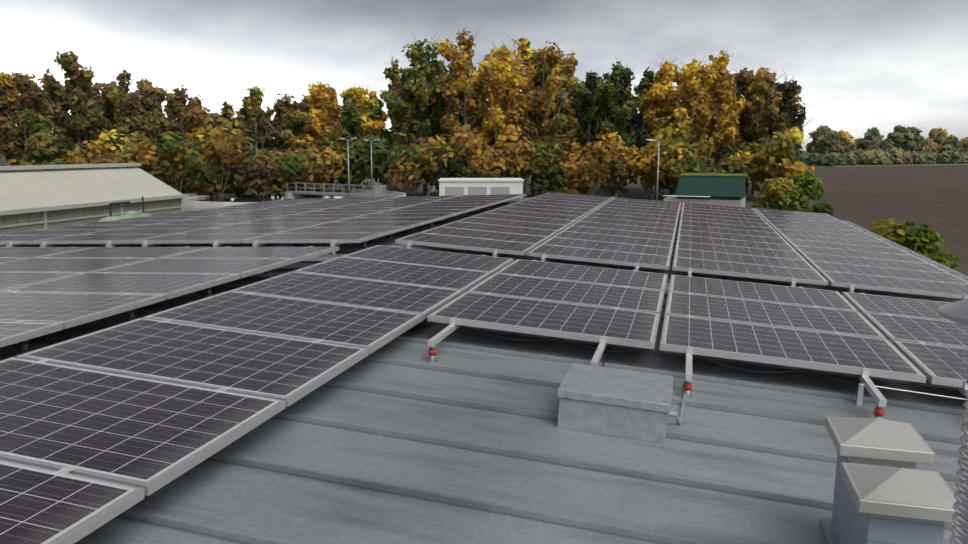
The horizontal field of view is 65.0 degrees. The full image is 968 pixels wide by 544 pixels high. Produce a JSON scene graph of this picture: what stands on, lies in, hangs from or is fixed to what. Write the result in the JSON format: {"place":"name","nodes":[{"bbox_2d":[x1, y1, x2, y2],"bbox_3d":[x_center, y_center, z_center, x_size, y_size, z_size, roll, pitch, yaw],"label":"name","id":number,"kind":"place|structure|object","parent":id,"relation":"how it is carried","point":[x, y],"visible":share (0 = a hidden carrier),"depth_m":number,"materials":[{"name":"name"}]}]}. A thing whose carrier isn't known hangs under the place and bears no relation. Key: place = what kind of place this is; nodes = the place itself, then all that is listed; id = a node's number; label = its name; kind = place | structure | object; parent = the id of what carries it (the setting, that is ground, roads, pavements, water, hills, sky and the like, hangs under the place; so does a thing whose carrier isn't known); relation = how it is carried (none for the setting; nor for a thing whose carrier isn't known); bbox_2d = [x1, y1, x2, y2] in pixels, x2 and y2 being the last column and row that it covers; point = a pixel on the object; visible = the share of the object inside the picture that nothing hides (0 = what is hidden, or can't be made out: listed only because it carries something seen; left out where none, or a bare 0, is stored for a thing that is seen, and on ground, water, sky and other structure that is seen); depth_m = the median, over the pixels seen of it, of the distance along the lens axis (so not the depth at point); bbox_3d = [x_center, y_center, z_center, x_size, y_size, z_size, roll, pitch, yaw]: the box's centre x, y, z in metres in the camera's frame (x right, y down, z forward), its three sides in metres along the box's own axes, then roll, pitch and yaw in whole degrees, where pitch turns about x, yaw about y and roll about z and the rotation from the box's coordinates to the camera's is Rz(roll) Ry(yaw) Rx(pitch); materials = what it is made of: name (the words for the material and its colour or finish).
{"place":"outdoors","nodes":[
{"label":"outdoors","id":0,"kind":"place"},
{"bbox_2d":[0,151,826,211],"bbox_3d":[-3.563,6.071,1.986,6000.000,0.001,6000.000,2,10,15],"label":"ground","id":1,"kind":"structure","parent":0,"point":[635,191],"depth_m":114.09,"materials":[{"name":"green plant"}]},
{"bbox_2d":[0,110,22,159],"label":"tree","id":2,"kind":"object","parent":1,"relation":"on","point":[8,144],"visible":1,"depth_m":84.62,"materials":[{"name":"brown plant"}]},
{"bbox_2d":[0,70,40,165],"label":"tree","id":3,"kind":"object","parent":1,"relation":"on","point":[8,103],"visible":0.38,"depth_m":91.24,"materials":[{"name":"brown plant"}]},
{"bbox_2d":[0,69,71,162],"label":"tree","id":4,"kind":"object","parent":1,"relation":"on","point":[31,95],"visible":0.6,"depth_m":88.43,"materials":[{"name":"brown plant"}]},
{"bbox_2d":[13,115,75,165],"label":"understorey bush","id":5,"kind":"object","parent":1,"relation":"on","point":[36,149],"visible":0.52,"depth_m":85.97,"materials":[{"name":"green plant"}]},
{"bbox_2d":[28,65,84,157],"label":"tree","id":6,"kind":"object","parent":1,"relation":"on","point":[54,96],"visible":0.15,"depth_m":95.19,"materials":[{"name":"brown plant"}]},
{"bbox_2d":[37,46,106,163],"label":"tree","id":7,"kind":"object","parent":1,"relation":"on","point":[80,122],"visible":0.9,"depth_m":90.13,"materials":[{"name":"green plant"}]},
{"bbox_2d":[63,140,117,164],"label":"understorey bush","id":8,"kind":"object","parent":1,"relation":"on","point":[82,158],"visible":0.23,"depth_m":86.97,"materials":[{"name":"yellow plant"}]},
{"bbox_2d":[0,163,186,233],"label":"building","id":9,"kind":"structure","parent":1,"relation":"on","point":[34,197],"depth_m":36.76,"materials":[{"name":"grey"}]},
{"bbox_2d":[86,63,159,160],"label":"tree","id":10,"kind":"object","parent":1,"relation":"on","point":[119,101],"visible":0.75,"depth_m":94.26,"materials":[{"name":"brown plant"}]},
{"bbox_2d":[98,196,151,221],"bbox_3d":[-16.130,-1.294,34.542,1.960,4.130,3.100,2,10,15],"label":"green storage tank","id":11,"kind":"object","parent":1,"relation":"on","point":[130,214],"visible":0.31,"depth_m":34.00,"materials":[{"name":"metal"}]},
{"bbox_2d":[94,129,165,177],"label":"understorey bush","id":12,"kind":"object","parent":1,"relation":"on","point":[131,143],"visible":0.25,"depth_m":87.78,"materials":[{"name":"yellow plant"}]},
{"bbox_2d":[124,74,168,168],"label":"tree","id":13,"kind":"object","parent":1,"relation":"on","point":[153,99],"visible":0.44,"depth_m":100.35,"materials":[{"name":"brown plant"}]},
{"bbox_2d":[142,84,195,168],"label":"tree","id":14,"kind":"object","parent":1,"relation":"on","point":[172,105],"visible":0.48,"depth_m":95.13,"materials":[{"name":"green plant"}]},
{"bbox_2d":[130,131,214,192],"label":"understorey bush","id":15,"kind":"object","parent":1,"relation":"on","point":[169,145],"visible":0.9,"depth_m":87.03,"materials":[{"name":"green plant"}]},
{"bbox_2d":[169,91,225,191],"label":"tree","id":16,"kind":"object","parent":1,"relation":"on","point":[194,114],"visible":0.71,"depth_m":92.19,"materials":[{"name":"brown plant"}]},
{"bbox_2d":[175,169,230,195],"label":"understorey bush","id":17,"kind":"object","parent":1,"relation":"on","point":[208,187],"visible":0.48,"depth_m":90.58,"materials":[{"name":"green plant"}]},
{"bbox_2d":[163,109,255,195],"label":"tree","id":18,"kind":"object","parent":1,"relation":"on","point":[228,141],"visible":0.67,"depth_m":90.69,"materials":[{"name":"green plant"}]},
{"bbox_2d":[210,100,247,190],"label":"tree","id":19,"kind":"object","parent":1,"relation":"on","point":[225,114],"visible":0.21,"depth_m":101.61,"materials":[{"name":"brown plant"}]},
{"bbox_2d":[231,82,283,177],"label":"tree","id":20,"kind":"object","parent":1,"relation":"on","point":[250,109],"visible":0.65,"depth_m":96.31,"materials":[{"name":"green plant"}]},
{"bbox_2d":[225,147,298,196],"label":"understorey bush","id":21,"kind":"object","parent":1,"relation":"on","point":[257,165],"visible":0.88,"depth_m":89.90,"materials":[{"name":"brown plant"}]},
{"bbox_2d":[262,152,305,196],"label":"understorey bush","id":22,"kind":"object","parent":1,"relation":"on","point":[292,163],"visible":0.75,"depth_m":89.64,"materials":[{"name":"green plant"}]},
{"bbox_2d":[267,88,315,180],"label":"tree","id":23,"kind":"object","parent":1,"relation":"on","point":[287,124],"visible":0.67,"depth_m":96.87,"materials":[{"name":"brown plant"}]},
{"bbox_2d":[182,182,405,210],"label":"clarifier tank","id":24,"kind":"object","parent":1,"relation":"on","point":[194,201],"visible":0.52,"depth_m":85.12,"materials":[{"name":"concrete"}]},
{"bbox_2d":[264,147,329,194],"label":"understorey bush","id":25,"kind":"object","parent":1,"relation":"on","point":[310,179],"visible":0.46,"depth_m":92.33,"materials":[{"name":"brown plant"}]},
{"bbox_2d":[294,80,342,167],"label":"tree","id":26,"kind":"object","parent":1,"relation":"on","point":[315,121],"visible":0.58,"depth_m":98.07,"materials":[{"name":"yellow plant"}]},
{"bbox_2d":[288,126,353,191],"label":"understorey bush","id":27,"kind":"object","parent":1,"relation":"on","point":[331,158],"visible":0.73,"depth_m":94.45,"materials":[{"name":"orange plant"}]},
{"bbox_2d":[325,87,343,138],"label":"tree","id":28,"kind":"object","parent":1,"relation":"on","point":[334,110],"visible":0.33,"depth_m":104.47,"materials":[{"name":"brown plant"}]},
{"bbox_2d":[332,148,374,191],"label":"understorey bush","id":29,"kind":"object","parent":1,"relation":"on","point":[343,179],"visible":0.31,"depth_m":95.55,"materials":[{"name":"green plant"}]},
{"bbox_2d":[318,127,392,188],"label":"understorey bush","id":30,"kind":"object","parent":1,"relation":"on","point":[367,149],"visible":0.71,"depth_m":95.10,"materials":[{"name":"green plant"}]},
{"bbox_2d":[331,84,387,188],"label":"tree","id":31,"kind":"object","parent":1,"relation":"on","point":[359,124],"visible":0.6,"depth_m":96.95,"materials":[{"name":"yellow plant"}]},
{"bbox_2d":[295,179,436,193],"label":"hedge","id":32,"kind":"object","parent":1,"relation":"on","point":[404,190],"visible":0.12,"depth_m":108.73,"materials":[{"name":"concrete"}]},
{"bbox_2d":[363,90,388,184],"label":"tree","id":33,"kind":"object","parent":1,"relation":"on","point":[375,112],"visible":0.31,"depth_m":109.67,"materials":[{"name":"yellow plant"}]},
{"bbox_2d":[366,133,421,191],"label":"understorey bush","id":34,"kind":"object","parent":1,"relation":"on","point":[377,175],"visible":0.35,"depth_m":99.28,"materials":[{"name":"green plant"}]},
{"bbox_2d":[373,55,418,191],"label":"tree","id":35,"kind":"object","parent":1,"relation":"on","point":[397,115],"visible":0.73,"depth_m":99.96,"materials":[{"name":"green plant"}]},
{"bbox_2d":[385,57,432,181],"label":"tree","id":36,"kind":"object","parent":1,"relation":"on","point":[406,73],"visible":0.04,"depth_m":107.99,"materials":[{"name":"green plant"}]},
{"bbox_2d":[391,119,443,195],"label":"understorey bush","id":37,"kind":"object","parent":1,"relation":"on","point":[419,140],"visible":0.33,"depth_m":98.31,"materials":[{"name":"green plant"}]},
{"bbox_2d":[383,34,457,195],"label":"tree","id":38,"kind":"object","parent":1,"relation":"on","point":[429,115],"visible":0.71,"depth_m":100.55,"materials":[{"name":"green plant"}]},
{"bbox_2d":[384,135,466,195],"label":"understorey bush","id":39,"kind":"object","parent":1,"relation":"on","point":[431,166],"visible":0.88,"depth_m":93.43,"materials":[{"name":"green plant"}]},
{"bbox_2d":[424,26,494,177],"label":"tree","id":40,"kind":"object","parent":1,"relation":"on","point":[477,94],"visible":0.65,"depth_m":99.13,"materials":[{"name":"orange plant"}]},
{"bbox_2d":[439,124,508,177],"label":"understorey bush","id":41,"kind":"object","parent":1,"relation":"on","point":[460,140],"visible":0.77,"depth_m":92.02,"materials":[{"name":"orange plant"}]},
{"bbox_2d":[438,178,523,197],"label":"garage block","id":42,"kind":"structure","parent":1,"relation":"on","point":[473,186],"depth_m":84.57,"materials":[{"name":"white paint"}]},
{"bbox_2d":[461,40,518,177],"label":"tree","id":43,"kind":"object","parent":1,"relation":"on","point":[488,57],"visible":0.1,"depth_m":111.48,"materials":[{"name":"yellow plant"}]},
{"bbox_2d":[461,136,528,177],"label":"understorey bush","id":44,"kind":"object","parent":1,"relation":"on","point":[497,145],"visible":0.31,"depth_m":93.81,"materials":[{"name":"brown plant"}]},
{"bbox_2d":[477,44,541,155],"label":"tree","id":45,"kind":"object","parent":1,"relation":"on","point":[507,79],"visible":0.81,"depth_m":96.95,"materials":[{"name":"yellow plant"}]},
{"bbox_2d":[490,124,552,189],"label":"understorey bush","id":46,"kind":"object","parent":1,"relation":"on","point":[532,169],"visible":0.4,"depth_m":93.84,"materials":[{"name":"yellow plant"}]},
{"bbox_2d":[501,36,556,190],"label":"tree","id":47,"kind":"object","parent":1,"relation":"on","point":[524,49],"visible":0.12,"depth_m":112.25,"materials":[{"name":"yellow plant"}]},
{"bbox_2d":[500,136,562,190],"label":"understorey bush","id":48,"kind":"object","parent":1,"relation":"on","point":[542,159],"visible":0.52,"depth_m":94.62,"materials":[{"name":"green plant"}]},
{"bbox_2d":[518,39,577,194],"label":"tree","id":49,"kind":"object","parent":1,"relation":"on","point":[544,61],"visible":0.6,"depth_m":98.48,"materials":[{"name":"yellow plant"}]},
{"bbox_2d":[528,156,585,196],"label":"understorey bush","id":50,"kind":"object","parent":1,"relation":"on","point":[550,173],"visible":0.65,"depth_m":96.69,"materials":[{"name":"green plant"}]},
{"bbox_2d":[549,49,585,189],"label":"tree","id":51,"kind":"object","parent":1,"relation":"on","point":[569,80],"visible":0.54,"depth_m":110.83,"materials":[{"name":"yellow plant"}]},
{"bbox_2d":[550,140,598,192],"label":"understorey bush","id":52,"kind":"object","parent":1,"relation":"on","point":[569,157],"visible":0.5,"depth_m":98.63,"materials":[{"name":"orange plant"}]},
{"bbox_2d":[561,68,603,194],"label":"tree","id":53,"kind":"object","parent":1,"relation":"on","point":[587,111],"visible":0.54,"depth_m":102.05,"materials":[{"name":"green plant"}]},
{"bbox_2d":[558,132,624,195],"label":"understorey bush","id":54,"kind":"object","parent":1,"relation":"on","point":[595,171],"visible":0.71,"depth_m":94.53,"materials":[{"name":"orange plant"}]},
{"bbox_2d":[582,140,647,196],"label":"understorey bush","id":55,"kind":"object","parent":1,"relation":"on","point":[619,165],"visible":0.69,"depth_m":95.46,"materials":[{"name":"green plant"}]},
{"bbox_2d":[591,55,648,197],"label":"tree","id":56,"kind":"object","parent":1,"relation":"on","point":[614,92],"visible":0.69,"depth_m":96.77,"materials":[{"name":"green plant"}]},
{"bbox_2d":[631,65,663,193],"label":"tree","id":57,"kind":"object","parent":1,"relation":"on","point":[641,87],"visible":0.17,"depth_m":104.33,"materials":[{"name":"green plant"}]},
{"bbox_2d":[623,147,675,198],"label":"understorey bush","id":58,"kind":"object","parent":1,"relation":"on","point":[651,177],"visible":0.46,"depth_m":94.23,"materials":[{"name":"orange plant"}]},
{"bbox_2d":[631,57,681,194],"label":"tree","id":59,"kind":"object","parent":1,"relation":"on","point":[663,92],"visible":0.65,"depth_m":101.66,"materials":[{"name":"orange plant"}]},
{"bbox_2d":[625,126,698,198],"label":"understorey bush","id":60,"kind":"object","parent":1,"relation":"on","point":[667,165],"visible":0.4,"depth_m":93.56,"materials":[{"name":"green plant"}]},
{"bbox_2d":[644,116,718,189],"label":"tree","id":61,"kind":"object","parent":1,"relation":"on","point":[707,156],"visible":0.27,"depth_m":93.50,"materials":[{"name":"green plant"}]},
{"bbox_2d":[660,57,725,163],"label":"tree","id":62,"kind":"object","parent":1,"relation":"on","point":[696,79],"visible":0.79,"depth_m":95.05,"materials":[{"name":"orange plant"}]},
{"bbox_2d":[661,139,736,194],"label":"understorey bush","id":63,"kind":"object","parent":1,"relation":"on","point":[698,168],"visible":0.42,"depth_m":91.05,"materials":[{"name":"orange plant"}]},
{"bbox_2d":[663,173,747,207],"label":"green roof shed","id":64,"kind":"structure","parent":1,"relation":"on","point":[723,189],"depth_m":67.90,"materials":[{"name":"metal"}]},
{"bbox_2d":[695,48,746,169],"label":"tree","id":65,"kind":"object","parent":1,"relation":"on","point":[725,97],"visible":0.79,"depth_m":96.09,"materials":[{"name":"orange plant"}]},
{"bbox_2d":[717,151,755,186],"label":"understorey bush","id":66,"kind":"object","parent":1,"relation":"on","point":[739,163],"visible":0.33,"depth_m":93.07,"materials":[{"name":"yellow plant"}]},
{"bbox_2d":[715,141,765,180],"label":"understorey bush","id":67,"kind":"object","parent":1,"relation":"on","point":[751,147],"visible":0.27,"depth_m":95.58,"materials":[{"name":"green plant"}]},
{"bbox_2d":[730,64,755,154],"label":"tree","id":68,"kind":"object","parent":1,"relation":"on","point":[744,77],"visible":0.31,"depth_m":102.05,"materials":[{"name":"brown plant"}]},
{"bbox_2d":[733,67,783,195],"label":"tree","id":69,"kind":"object","parent":1,"relation":"on","point":[753,87],"visible":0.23,"depth_m":100.30,"materials":[{"name":"brown plant"}]},
{"bbox_2d":[723,138,817,191],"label":"understorey bush","id":70,"kind":"object","parent":1,"relation":"on","point":[768,175],"visible":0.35,"depth_m":92.19,"materials":[{"name":"green plant"}]},
{"bbox_2d":[744,67,798,190],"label":"tree","id":71,"kind":"object","parent":1,"relation":"on","point":[761,129],"visible":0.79,"depth_m":94.97,"materials":[{"name":"plant"}]},
{"bbox_2d":[748,126,808,179],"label":"understorey bush","id":72,"kind":"object","parent":1,"relation":"on","point":[772,165],"visible":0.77,"depth_m":89.73,"materials":[{"name":"yellow plant"}]},
{"bbox_2d":[751,172,824,211],"bbox_3d":[21.112,-4.597,53.057,4.808,4.772,4.752,2,10,15],"label":"shrub","id":73,"kind":"object","parent":1,"relation":"on","point":[792,194],"visible":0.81,"depth_m":51.72,"materials":[{"name":"green plant"}]},
{"bbox_2d":[760,69,817,155],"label":"tree","id":74,"kind":"object","parent":1,"relation":"on","point":[790,92],"visible":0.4,"depth_m":95.44,"materials":[{"name":"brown plant"}]},
{"bbox_2d":[802,152,837,165],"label":"scrub","id":75,"kind":"object","parent":1,"relation":"on","point":[814,159],"visible":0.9,"depth_m":284.44,"materials":[{"name":"green plant"}]},
{"bbox_2d":[806,124,836,152],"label":"tree","id":76,"kind":"object","parent":1,"relation":"on","point":[813,147],"visible":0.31,"depth_m":319.67,"materials":[{"name":"green plant"}]},
{"bbox_2d":[816,131,844,153],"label":"tree","id":77,"kind":"object","parent":1,"relation":"on","point":[829,141],"visible":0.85,"depth_m":303.36,"materials":[{"name":"green plant"}]},
{"bbox_2d":[859,148,890,164],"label":"scrub","id":78,"kind":"object","parent":1,"relation":"on","point":[874,157],"visible":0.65,"depth_m":298.08,"materials":[{"name":"yellow plant"}]},
{"bbox_2d":[868,218,944,257],"bbox_3d":[12.092,0.574,22.419,2.412,4.350,2.508,6,11,31],"label":"shrub","id":79,"kind":"object","parent":1,"relation":"on","point":[921,241],"visible":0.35,"depth_m":22.25,"materials":[{"name":"green plant"}]},
{"bbox_2d":[902,151,935,163],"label":"scrub","id":80,"kind":"object","parent":1,"relation":"on","point":[918,157],"visible":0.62,"depth_m":314.45,"materials":[{"name":"green plant"}]},
{"bbox_2d":[927,248,958,270],"bbox_3d":[15.254,0.549,26.849,2.974,2.990,1.793,2,10,15],"label":"shrub","id":81,"kind":"object","parent":1,"relation":"on","point":[940,258],"visible":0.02,"depth_m":26.04,"materials":[{"name":"green plant"}]},
{"bbox_2d":[0,0,967,150],"label":"sky","id":82,"kind":"structure","parent":0,"point":[861,65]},
{"bbox_2d":[815,164,967,275],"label":"field","id":83,"kind":"structure","parent":0,"point":[935,198],"depth_m":97.92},
{"bbox_2d":[856,127,884,150],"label":"tree","id":84,"kind":"object","parent":83,"relation":"on","point":[872,138],"visible":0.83,"depth_m":321.64,"materials":[{"name":"green plant"}]},
{"bbox_2d":[886,125,914,152],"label":"tree","id":85,"kind":"object","parent":83,"relation":"on","point":[902,137],"visible":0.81,"depth_m":332.33,"materials":[{"name":"green plant"}]},
{"bbox_2d":[928,127,947,153],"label":"tree","id":86,"kind":"object","parent":83,"relation":"on","point":[939,135],"visible":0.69,"depth_m":338.11,"materials":[{"name":"yellow plant"}]},
{"bbox_2d":[939,134,964,153],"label":"tree","id":87,"kind":"object","parent":83,"relation":"on","point":[952,142],"visible":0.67,"depth_m":334.76,"materials":[{"name":"green plant"}]},
{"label":"building walls","id":88,"kind":"object","parent":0,"visible":0},
{"bbox_2d":[0,198,967,543],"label":"roof","id":89,"kind":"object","parent":88,"relation":"on","point":[402,440],"visible":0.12,"depth_m":3.78,"materials":[{"name":"metal"}]},
{"bbox_2d":[4,246,312,351],"bbox_3d":[-6.305,0.562,4.873,6.250,0.423,10.180,2,10,15],"label":"mount","id":90,"kind":"object","parent":89,"relation":"on","point":[26,348],"visible":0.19,"depth_m":6.01,"materials":[{"name":"silver metal"}]},
{"bbox_2d":[0,247,338,347],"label":"solar panels","id":91,"kind":"object","parent":90,"relation":"on","point":[80,287],"visible":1,"depth_m":6.95,"materials":[{"name":"black glass"}]},
{"bbox_2d":[6,195,508,253],"bbox_3d":[-3.565,-1.105,15.181,6.250,0.423,10.150,2,10,15],"label":"mount","id":92,"kind":"object","parent":89,"relation":"on","point":[215,244],"visible":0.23,"depth_m":10.75,"materials":[{"name":"silver metal"}]},
{"bbox_2d":[0,194,525,243],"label":"solar panels","id":93,"kind":"object","parent":92,"relation":"on","point":[340,220],"visible":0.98,"depth_m":12.72,"materials":[{"name":"black glass"}]},
{"bbox_2d":[37,246,485,474],"bbox_3d":[-1.727,0.558,4.459,1.182,0.277,9.168,2,10,15],"label":"mount","id":94,"kind":"object","parent":89,"relation":"on","point":[66,470],"visible":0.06,"depth_m":4.07,"materials":[{"name":"silver metal"}]},
{"bbox_2d":[0,245,513,543],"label":"solar panels","id":95,"kind":"object","parent":94,"relation":"on","point":[123,417],"visible":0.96,"depth_m":3.98,"materials":[{"name":"black glass"}]},
{"bbox_2d":[17,243,951,385],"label":"dc cables","id":96,"kind":"object","parent":89,"relation":"on","point":[610,350],"visible":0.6,"depth_m":5.44,"materials":[{"name":"black plastic"}]},
{"bbox_2d":[557,363,685,443],"bbox_3d":[0.897,0.672,4.634,0.694,0.266,1.304,2,10,15],"label":"junction box","id":97,"kind":"object","parent":89,"relation":"on","point":[628,404],"visible":0.96,"depth_m":4.08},
{"bbox_2d":[407,194,967,299],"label":"mount","id":98,"kind":"object","parent":89,"relation":"on","point":[792,283],"visible":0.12,"depth_m":9.13,"materials":[{"name":"silver metal"}]},
{"bbox_2d":[395,192,967,298],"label":"solar panels","id":99,"kind":"object","parent":98,"relation":"on","point":[727,240],"visible":1,"depth_m":10.90,"materials":[{"name":"black glass"}]},
{"bbox_2d":[426,260,967,418],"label":"mount","id":100,"kind":"object","parent":89,"relation":"on","point":[878,397],"visible":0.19,"depth_m":4.91,"materials":[{"name":"silver metal"}]},
{"bbox_2d":[427,259,967,387],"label":"solar panels","id":101,"kind":"object","parent":100,"relation":"on","point":[769,324],"visible":0.98,"depth_m":6.08,"materials":[{"name":"black glass"}]},
{"bbox_2d":[819,452,944,543],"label":"chimney body","id":102,"kind":"object","parent":89,"relation":"on","point":[848,523],"visible":0.46,"depth_m":2.60,"materials":[{"name":"metal"}]},
{"bbox_2d":[825,416,934,468],"bbox_3d":[1.526,0.643,2.954,0.320,0.155,0.320,2,10,15],"label":"chimney cap","id":103,"kind":"object","parent":102,"relation":"on","point":[878,442],"visible":0.88,"depth_m":2.85,"materials":[{"name":"metal"}]},
{"bbox_2d":[840,462,956,522],"bbox_3d":[1.431,0.724,2.610,0.320,0.105,0.320,2,10,15],"label":"chimney cap","id":104,"kind":"object","parent":102,"relation":"on","point":[903,492],"visible":0.92,"depth_m":2.52,"materials":[{"name":"metal"}]},
{"bbox_2d":[938,298,967,543],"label":"flue pipe","id":105,"kind":"object","parent":89,"relation":"on","point":[956,311],"visible":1,"depth_m":2.02,"materials":[{"name":"silver metal"}]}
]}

